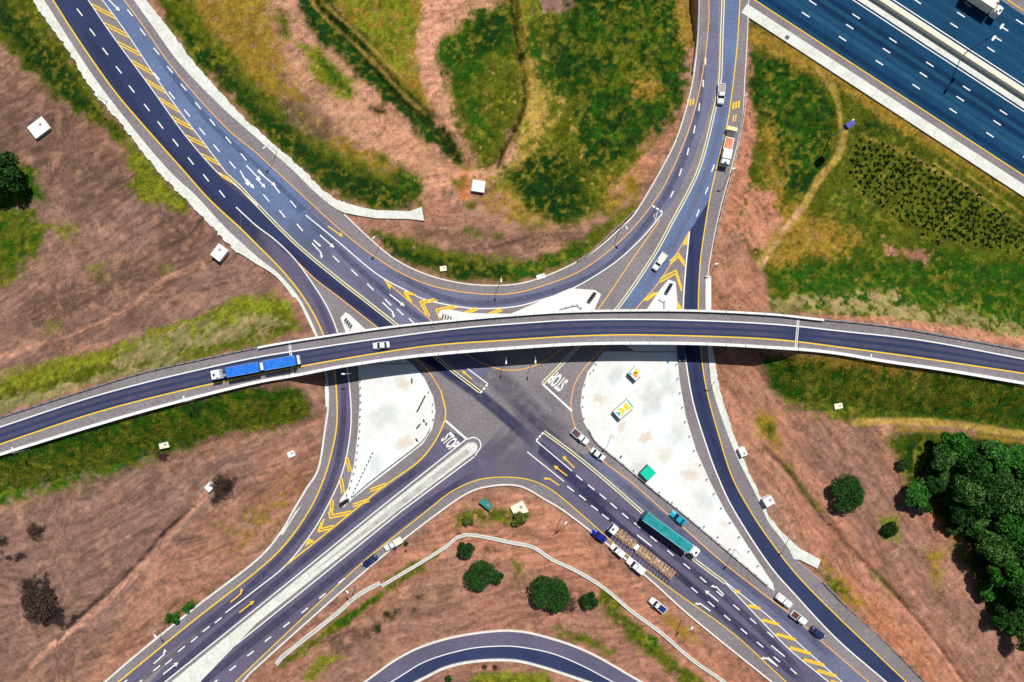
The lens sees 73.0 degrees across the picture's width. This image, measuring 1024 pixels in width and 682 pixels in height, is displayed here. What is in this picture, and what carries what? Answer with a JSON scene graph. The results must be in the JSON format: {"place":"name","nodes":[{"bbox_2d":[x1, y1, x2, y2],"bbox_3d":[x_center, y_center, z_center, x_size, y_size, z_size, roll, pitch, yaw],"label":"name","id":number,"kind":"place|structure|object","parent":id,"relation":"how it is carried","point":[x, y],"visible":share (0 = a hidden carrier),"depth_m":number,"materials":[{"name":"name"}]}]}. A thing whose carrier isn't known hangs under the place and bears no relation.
{"place":"outdoors","nodes":[
{"label":"outdoors","id":0,"kind":"place"},
{"bbox_2d":[0,343,289,452],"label":"approach road","id":1,"kind":"structure","parent":0,"point":[98,417],"depth_m":179.68,"materials":[{"name":"grey asphalt"}]},
{"bbox_2d":[1,347,255,416],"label":"guardrail","id":2,"kind":"object","parent":1,"relation":"on","point":[124,377],"visible":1,"depth_m":179.06,"materials":[{"name":"metal"}]},
{"bbox_2d":[0,353,288,442],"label":"deck lane","id":3,"kind":"structure","parent":1,"relation":"on","point":[102,402],"depth_m":179.78,"materials":[{"name":"grey asphalt"}]},
{"bbox_2d":[0,351,288,426],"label":"edge line","id":4,"kind":"object","parent":3,"relation":"on","point":[147,382],"visible":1,"depth_m":179.59,"materials":[{"name":"white paint"}]},
{"bbox_2d":[0,368,288,444],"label":"yellow edge line","id":5,"kind":"object","parent":1,"relation":"on","point":[142,400],"visible":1,"depth_m":179.63,"materials":[{"name":"paint"}]},
{"bbox_2d":[0,375,289,455],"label":"parapet wall","id":6,"kind":"structure","parent":1,"relation":"on","point":[139,412],"depth_m":178.82,"materials":[{"name":"concrete"}]},
{"bbox_2d":[210,355,300,380],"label":"lorry","id":7,"kind":"object","parent":1,"relation":"on","point":[265,365],"visible":1,"depth_m":175.82,"materials":[{"name":"blue metal"}]},
{"bbox_2d":[45,0,922,681],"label":"road","id":8,"kind":"structure","parent":0,"point":[527,400],"depth_m":185.95,"materials":[{"name":"grey asphalt"}]},
{"bbox_2d":[54,0,252,225],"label":"road lane","id":9,"kind":"structure","parent":8,"relation":"on","point":[133,78],"depth_m":185.94,"materials":[{"name":"blue asphalt"}]},
{"bbox_2d":[103,0,305,222],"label":"road lane","id":10,"kind":"structure","parent":8,"relation":"on","point":[198,118],"depth_m":185.94,"materials":[{"name":"asphalt"}]},
{"bbox_2d":[77,0,886,681],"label":"white lane markings","id":11,"kind":"object","parent":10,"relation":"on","point":[447,422],"visible":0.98,"depth_m":185.89,"materials":[{"name":"paint"}]},
{"bbox_2d":[104,371,328,681],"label":"kerb","id":12,"kind":"structure","parent":8,"relation":"on","point":[218,589],"depth_m":185.85,"materials":[{"name":"concrete"}]},
{"bbox_2d":[120,449,346,681],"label":"road lane","id":13,"kind":"structure","parent":8,"relation":"on","point":[280,559],"depth_m":185.94,"materials":[{"name":"grey asphalt"}]},
{"bbox_2d":[242,250,317,336],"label":"kerb","id":14,"kind":"structure","parent":8,"relation":"on","point":[251,256],"depth_m":185.86,"materials":[{"name":"concrete"}]},
{"bbox_2d":[240,212,350,456],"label":"road lane","id":15,"kind":"structure","parent":8,"relation":"on","point":[285,261],"depth_m":185.94,"materials":[{"name":"grey asphalt"}]},
{"bbox_2d":[241,210,256,240],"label":"road lane","id":16,"kind":"structure","parent":15,"relation":"on","point":[250,232],"depth_m":185.91,"materials":[{"name":"blue asphalt"}]},
{"bbox_2d":[150,428,464,681],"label":"road lane","id":17,"kind":"structure","parent":8,"relation":"on","point":[233,616],"depth_m":185.94,"materials":[{"name":"grey asphalt"}]},
{"bbox_2d":[172,442,477,681],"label":"median island","id":18,"kind":"structure","parent":8,"relation":"on","point":[201,668],"depth_m":185.82,"materials":[{"name":"concrete"}]},
{"bbox_2d":[312,449,469,571],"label":"median paving strip","id":19,"kind":"object","parent":18,"relation":"on","point":[431,479],"visible":1,"depth_m":185.81,"materials":[{"name":"beige concrete"}]},
{"bbox_2d":[201,457,485,681],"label":"road lane","id":20,"kind":"structure","parent":8,"relation":"on","point":[329,580],"depth_m":185.93,"materials":[{"name":"grey asphalt"}]},
{"bbox_2d":[237,204,465,384],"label":"road lane","id":21,"kind":"structure","parent":8,"relation":"on","point":[257,216],"depth_m":185.94,"materials":[{"name":"grey asphalt"}]},
{"bbox_2d":[341,313,409,362],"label":"paved island","id":22,"kind":"structure","parent":8,"relation":"on","point":[356,326],"depth_m":185.83,"materials":[{"name":"white concrete"}]},
{"bbox_2d":[340,364,434,506],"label":"paved island","id":23,"kind":"structure","parent":8,"relation":"on","point":[391,399],"depth_m":185.83,"materials":[{"name":"white concrete"}]},
{"bbox_2d":[339,363,435,506],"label":"island kerb","id":24,"kind":"structure","parent":23,"relation":"on","point":[358,433],"depth_m":185.83,"materials":[{"name":"concrete"}]},
{"bbox_2d":[291,209,495,382],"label":"road lane","id":25,"kind":"structure","parent":8,"relation":"on","point":[347,263],"depth_m":185.94,"materials":[{"name":"grey asphalt"}]},
{"bbox_2d":[278,209,319,238],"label":"road lane","id":26,"kind":"structure","parent":25,"relation":"on","point":[300,219],"depth_m":185.91,"materials":[{"name":"asphalt"}]},
{"bbox_2d":[227,0,725,583],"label":"double centre line","id":27,"kind":"object","parent":8,"relation":"on","point":[579,346],"visible":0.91,"depth_m":185.89,"materials":[{"name":"beige paint"}]},
{"bbox_2d":[52,0,905,681],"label":"yellow lane markings","id":28,"kind":"object","parent":8,"relation":"on","point":[378,488],"visible":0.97,"depth_m":185.89,"materials":[{"name":"paint"}]},
{"bbox_2d":[474,443,497,477],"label":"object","id":29,"kind":"structure","parent":8,"relation":"on","point":[487,464],"depth_m":185.91,"materials":[{"name":"grey"}]},
{"bbox_2d":[124,0,868,681],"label":"faded edge line","id":30,"kind":"object","parent":8,"relation":"on","point":[526,290],"visible":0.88,"depth_m":185.89,"materials":[{"name":"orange paint"}]},
{"bbox_2d":[242,484,771,681],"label":"kerb","id":31,"kind":"structure","parent":8,"relation":"on","point":[421,525],"depth_m":185.85,"materials":[{"name":"concrete"}]},
{"bbox_2d":[306,0,717,307],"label":"road lane","id":32,"kind":"structure","parent":8,"relation":"on","point":[664,199],"depth_m":185.94,"materials":[{"name":"grey asphalt"}]},
{"bbox_2d":[420,356,603,507],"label":"tyre track","id":33,"kind":"structure","parent":8,"relation":"on","point":[501,413],"depth_m":185.93,"materials":[{"name":"grey asphalt"}]},
{"bbox_2d":[439,289,599,319],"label":"paved island","id":34,"kind":"structure","parent":8,"relation":"on","point":[570,297],"depth_m":185.83,"materials":[{"name":"white concrete"}]},
{"bbox_2d":[344,1,699,285],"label":"kerb","id":35,"kind":"structure","parent":8,"relation":"on","point":[592,251],"depth_m":185.85,"materials":[{"name":"concrete"}]},
{"bbox_2d":[627,280,675,350],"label":"paved island","id":36,"kind":"structure","parent":8,"relation":"on","point":[669,298],"depth_m":185.83,"materials":[{"name":"white concrete"}]},
{"bbox_2d":[581,352,773,589],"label":"paved island","id":37,"kind":"structure","parent":8,"relation":"on","point":[666,453],"depth_m":185.83,"materials":[{"name":"white concrete"}]},
{"bbox_2d":[613,398,634,418],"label":"market stall","id":38,"kind":"object","parent":37,"relation":"on","point":[623,408],"visible":1,"depth_m":184.01,"materials":[{"name":"metal"}]},
{"bbox_2d":[580,351,773,590],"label":"island kerb","id":39,"kind":"structure","parent":37,"relation":"on","point":[696,452],"depth_m":185.83,"materials":[{"name":"concrete"}]},
{"bbox_2d":[618,0,738,307],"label":"road lane","id":40,"kind":"structure","parent":8,"relation":"on","point":[697,199],"depth_m":185.94,"materials":[{"name":"asphalt"}]},
{"bbox_2d":[531,435,826,681],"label":"road lane","id":41,"kind":"structure","parent":8,"relation":"on","point":[694,573],"depth_m":185.94,"materials":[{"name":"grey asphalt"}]},
{"bbox_2d":[607,522,677,580],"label":"lorry","id":42,"kind":"object","parent":41,"relation":"on","point":[613,528],"visible":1,"depth_m":184.77,"materials":[{"name":"white paint"}]},
{"bbox_2d":[573,453,866,681],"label":"road lane","id":43,"kind":"structure","parent":8,"relation":"on","point":[824,654],"depth_m":185.94,"materials":[{"name":"grey asphalt"}]},
{"bbox_2d":[641,510,701,558],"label":"lorry","id":44,"kind":"object","parent":43,"relation":"on","point":[667,531],"visible":1,"depth_m":182.24,"materials":[{"name":"teal metal"}]},
{"bbox_2d":[706,0,748,309],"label":"kerb","id":45,"kind":"structure","parent":8,"relation":"on","point":[734,154],"depth_m":185.85,"materials":[{"name":"concrete"}]},
{"bbox_2d":[719,126,737,166],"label":"works truck","id":46,"kind":"object","parent":8,"relation":"on","point":[727,151],"visible":1,"depth_m":184.14,"materials":[{"name":"white paint"}]},
{"bbox_2d":[684,202,904,681],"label":"road lane","id":47,"kind":"structure","parent":8,"relation":"on","point":[838,628],"depth_m":185.94,"materials":[{"name":"grey asphalt"}]},
{"bbox_2d":[367,632,637,681],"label":"loop road","id":48,"kind":"structure","parent":0,"point":[398,668],"depth_m":185.95,"materials":[{"name":"grey asphalt"}]},
{"bbox_2d":[393,647,610,681],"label":"loop road lane","id":49,"kind":"structure","parent":48,"relation":"on","point":[530,655],"depth_m":185.93,"materials":[{"name":"grey asphalt"}]},
{"bbox_2d":[391,645,612,681],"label":"loop edge line","id":50,"kind":"object","parent":49,"relation":"on","point":[500,646],"visible":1,"depth_m":185.89,"materials":[{"name":"white paint"}]},
{"bbox_2d":[414,659,590,681],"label":"kerb","id":51,"kind":"structure","parent":48,"relation":"on","point":[493,660],"depth_m":185.85,"materials":[{"name":"concrete"}]},
{"bbox_2d":[363,629,642,681],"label":"kerb","id":52,"kind":"structure","parent":48,"relation":"on","point":[503,630],"depth_m":185.85,"materials":[{"name":"concrete"}]},
{"bbox_2d":[0,0,1023,681],"bbox_3d":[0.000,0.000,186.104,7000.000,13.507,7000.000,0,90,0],"label":"ground","id":53,"kind":"structure","parent":0,"point":[232,530],"depth_m":186.29,"materials":[{"name":"brown soil"}]},
{"bbox_2d":[0,150,23,192],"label":"broadleaf tree","id":54,"kind":"object","parent":53,"relation":"on","point":[9,167],"visible":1,"depth_m":179.20,"materials":[{"name":"green plant"}]},
{"bbox_2d":[21,585,57,623],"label":"dry bush","id":55,"kind":"object","parent":53,"relation":"on","point":[33,604],"visible":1,"depth_m":184.53,"materials":[{"name":"brown plant"}]},
{"bbox_2d":[27,116,51,138],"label":"concrete chamber","id":56,"kind":"object","parent":53,"relation":"on","point":[40,127],"visible":1,"depth_m":185.21,"materials":[{"name":"concrete"}]},
{"bbox_2d":[33,0,248,254],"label":"concrete verge","id":57,"kind":"structure","parent":53,"relation":"on","point":[204,211],"depth_m":185.88,"materials":[{"name":"white concrete"}]},
{"bbox_2d":[210,244,229,261],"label":"concrete chamber","id":58,"kind":"object","parent":53,"relation":"on","point":[220,253],"visible":1,"depth_m":184.65,"materials":[{"name":"concrete"}]},
{"bbox_2d":[210,472,235,497],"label":"dry bush","id":59,"kind":"object","parent":53,"relation":"on","point":[222,483],"visible":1,"depth_m":184.09,"materials":[{"name":"brown plant"}]},
{"bbox_2d":[134,0,343,212],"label":"concrete verge","id":60,"kind":"structure","parent":53,"relation":"on","point":[178,52],"depth_m":185.88,"materials":[{"name":"white concrete"}]},
{"bbox_2d":[276,582,380,664],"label":"storm drain","id":61,"kind":"object","parent":53,"relation":"on","point":[324,623],"visible":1,"depth_m":185.91,"materials":[{"name":"grey concrete"}]},
{"bbox_2d":[344,202,423,220],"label":"concrete chute","id":62,"kind":"object","parent":53,"relation":"on","point":[416,214],"visible":1,"depth_m":185.84,"materials":[{"name":"white concrete"}]},
{"bbox_2d":[457,542,474,557],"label":"shrub","id":63,"kind":"object","parent":53,"relation":"on","point":[461,552],"visible":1,"depth_m":183.64,"materials":[{"name":"green plant"}]},
{"bbox_2d":[464,560,496,590],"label":"broadleaf tree","id":64,"kind":"object","parent":53,"relation":"on","point":[474,572],"visible":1,"depth_m":183.10,"materials":[{"name":"green plant"}]},
{"bbox_2d":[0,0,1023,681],"bbox_3d":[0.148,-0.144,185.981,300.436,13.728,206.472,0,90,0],"label":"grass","id":65,"kind":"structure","parent":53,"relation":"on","point":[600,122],"depth_m":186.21,"materials":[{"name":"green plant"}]},
{"bbox_2d":[258,309,823,377],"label":"overpass bridge","id":66,"kind":"structure","parent":53,"relation":"on","point":[598,327],"depth_m":179.09,"materials":[{"name":"concrete"}]},
{"bbox_2d":[529,575,570,612],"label":"broadleaf tree","id":67,"kind":"object","parent":53,"relation":"on","point":[547,587],"visible":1,"depth_m":182.45,"materials":[{"name":"green plant"}]},
{"bbox_2d":[381,534,723,681],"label":"storm drain","id":68,"kind":"object","parent":53,"relation":"on","point":[565,566],"visible":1,"depth_m":185.91,"materials":[{"name":"grey concrete"}]},
{"bbox_2d":[381,533,725,681],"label":"storm drain wall","id":69,"kind":"structure","parent":53,"relation":"on","point":[566,565],"depth_m":185.76,"materials":[{"name":"concrete"}]},
{"bbox_2d":[580,591,598,609],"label":"shrub","id":70,"kind":"object","parent":53,"relation":"on","point":[587,598],"visible":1,"depth_m":183.57,"materials":[{"name":"green plant"}]},
{"bbox_2d":[691,0,699,72],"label":"retaining wall","id":71,"kind":"structure","parent":53,"relation":"on","point":[695,15],"depth_m":187.17,"materials":[{"name":"concrete"}]},
{"bbox_2d":[708,351,796,559],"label":"concrete verge","id":72,"kind":"structure","parent":53,"relation":"on","point":[718,396],"depth_m":185.86,"materials":[{"name":"white concrete"}]},
{"bbox_2d":[781,532,820,568],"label":"concrete chute","id":73,"kind":"object","parent":53,"relation":"on","point":[797,552],"visible":1,"depth_m":185.80,"materials":[{"name":"white concrete"}]},
{"bbox_2d":[830,473,866,512],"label":"broadleaf tree","id":74,"kind":"object","parent":53,"relation":"on","point":[850,486],"visible":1,"depth_m":182.60,"materials":[{"name":"green plant"}]},
{"bbox_2d":[741,4,1023,197],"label":"concrete verge","id":75,"kind":"structure","parent":53,"relation":"on","point":[890,104],"depth_m":185.88,"materials":[{"name":"white concrete"}]},
{"bbox_2d":[756,0,1023,174],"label":"motorway","id":76,"kind":"structure","parent":53,"relation":"on","point":[867,39],"depth_m":185.96,"materials":[{"name":"asphalt"}]},
{"bbox_2d":[740,0,1023,183],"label":"motorway shoulder","id":77,"kind":"object","parent":76,"relation":"on","point":[875,83],"visible":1,"depth_m":185.94},
{"bbox_2d":[755,0,1023,175],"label":"motorway yellow line","id":78,"kind":"object","parent":76,"relation":"on","point":[892,89],"visible":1,"depth_m":185.89,"materials":[{"name":"paint"}]},
{"bbox_2d":[802,0,1023,156],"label":"motorway white line","id":79,"kind":"object","parent":76,"relation":"on","point":[937,54],"visible":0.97,"depth_m":185.89,"materials":[{"name":"paint"}]},
{"bbox_2d":[858,0,1023,108],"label":"motorway median","id":80,"kind":"object","parent":76,"relation":"on","point":[945,52],"visible":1,"depth_m":185.85,"materials":[{"name":"concrete"}]},
{"bbox_2d":[873,0,1023,98],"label":"concrete barrier","id":81,"kind":"object","parent":80,"relation":"on","point":[952,47],"visible":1,"depth_m":184.58,"materials":[{"name":"white concrete"}]},
{"bbox_2d":[962,0,1003,19],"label":"lorry","id":82,"kind":"object","parent":76,"relation":"on","point":[993,8],"visible":1,"depth_m":183.22,"materials":[{"name":"white paint"}]},
{"bbox_2d":[798,348,1023,384],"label":"parapet wall","id":83,"kind":"structure","parent":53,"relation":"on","point":[914,365],"depth_m":178.72,"materials":[{"name":"concrete"}]},
{"bbox_2d":[904,481,931,507],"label":"broadleaf tree","id":84,"kind":"object","parent":53,"relation":"on","point":[918,494],"visible":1,"depth_m":182.12,"materials":[{"name":"green plant"}]},
{"bbox_2d":[925,475,947,494],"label":"broadleaf tree","id":85,"kind":"object","parent":53,"relation":"on","point":[935,485],"visible":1,"depth_m":181.98,"materials":[{"name":"green plant"}]},
{"bbox_2d":[929,446,955,471],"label":"broadleaf tree","id":86,"kind":"object","parent":53,"relation":"on","point":[942,461],"visible":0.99,"depth_m":179.44,"materials":[{"name":"green plant"}]},
{"bbox_2d":[937,465,957,486],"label":"broadleaf tree","id":87,"kind":"object","parent":53,"relation":"on","point":[946,475],"visible":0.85,"depth_m":181.62,"materials":[{"name":"green plant"}]},
{"bbox_2d":[936,431,973,459],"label":"broadleaf tree","id":88,"kind":"object","parent":53,"relation":"on","point":[959,443],"visible":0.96,"depth_m":179.47,"materials":[{"name":"green plant"}]},
{"bbox_2d":[948,499,974,526],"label":"broadleaf tree","id":89,"kind":"object","parent":53,"relation":"on","point":[961,515],"visible":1,"depth_m":180.06,"materials":[{"name":"green plant"}]},
{"bbox_2d":[951,473,985,506],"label":"broadleaf tree","id":90,"kind":"object","parent":53,"relation":"on","point":[972,494],"visible":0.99,"depth_m":177.12,"materials":[{"name":"green plant"}]},
{"bbox_2d":[950,452,989,487],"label":"broadleaf tree","id":91,"kind":"object","parent":53,"relation":"on","point":[969,468],"visible":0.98,"depth_m":178.29,"materials":[{"name":"green plant"}]},
{"bbox_2d":[970,506,995,538],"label":"broadleaf tree","id":92,"kind":"object","parent":53,"relation":"on","point":[988,523],"visible":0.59,"depth_m":181.18,"materials":[{"name":"green plant"}]},
{"bbox_2d":[962,479,1008,517],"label":"broadleaf tree","id":93,"kind":"object","parent":53,"relation":"on","point":[992,506],"visible":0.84,"depth_m":177.72,"materials":[{"name":"green plant"}]},
{"bbox_2d":[980,579,1004,602],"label":"broadleaf tree","id":94,"kind":"object","parent":53,"relation":"on","point":[987,593],"visible":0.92,"depth_m":182.97,"materials":[{"name":"green plant"}]},
{"bbox_2d":[973,440,1013,472],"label":"broadleaf tree","id":95,"kind":"object","parent":53,"relation":"on","point":[1000,456],"visible":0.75,"depth_m":180.78,"materials":[{"name":"green plant"}]},
{"bbox_2d":[974,530,1016,565],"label":"broadleaf tree","id":96,"kind":"object","parent":53,"relation":"on","point":[996,549],"visible":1,"depth_m":176.98,"materials":[{"name":"green plant"}]},
{"bbox_2d":[987,468,1014,486],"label":"broadleaf tree","id":97,"kind":"object","parent":53,"relation":"on","point":[1007,477],"visible":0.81,"depth_m":179.65,"materials":[{"name":"green plant"}]},
{"bbox_2d":[986,561,1023,590],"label":"broadleaf tree","id":98,"kind":"object","parent":53,"relation":"on","point":[1013,571],"visible":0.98,"depth_m":177.96,"materials":[{"name":"green plant"}]},
{"bbox_2d":[990,603,1019,628],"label":"broadleaf tree","id":99,"kind":"object","parent":53,"relation":"on","point":[1003,617],"visible":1,"depth_m":181.19,"materials":[{"name":"green plant"}]},
{"bbox_2d":[993,513,1023,541],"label":"broadleaf tree","id":100,"kind":"object","parent":53,"relation":"on","point":[1011,527],"visible":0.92,"depth_m":177.31,"materials":[{"name":"green plant"}]},
{"bbox_2d":[995,478,1023,514],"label":"broadleaf tree","id":101,"kind":"object","parent":53,"relation":"on","point":[1012,499],"visible":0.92,"depth_m":176.95,"materials":[{"name":"green plant"}]},
{"bbox_2d":[1003,444,1023,479],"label":"broadleaf tree","id":102,"kind":"object","parent":53,"relation":"on","point":[1017,451],"visible":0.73,"depth_m":181.19,"materials":[{"name":"green plant"}]},
{"bbox_2d":[1004,576,1023,609],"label":"broadleaf tree","id":103,"kind":"object","parent":53,"relation":"on","point":[1017,593],"visible":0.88,"depth_m":177.60,"materials":[{"name":"green plant"}]},
{"bbox_2d":[517,426,541,480],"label":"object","id":104,"kind":"structure","parent":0,"point":[533,436],"depth_m":185.91,"materials":[{"name":"grey"}]},
{"bbox_2d":[798,318,1023,381],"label":"approach road","id":105,"kind":"structure","parent":0,"point":[874,329],"depth_m":179.54,"materials":[{"name":"grey asphalt"}]},
{"bbox_2d":[799,327,1023,372],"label":"deck lane","id":106,"kind":"structure","parent":105,"relation":"on","point":[915,348],"depth_m":179.51,"materials":[{"name":"grey asphalt"}]},
{"bbox_2d":[799,326,1023,359],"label":"edge line","id":107,"kind":"object","parent":106,"relation":"on","point":[912,339],"visible":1,"depth_m":179.51,"materials":[{"name":"white paint"}]},
{"bbox_2d":[799,341,1023,373],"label":"yellow edge line","id":108,"kind":"object","parent":105,"relation":"on","point":[911,356],"visible":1,"depth_m":179.51,"materials":[{"name":"paint"}]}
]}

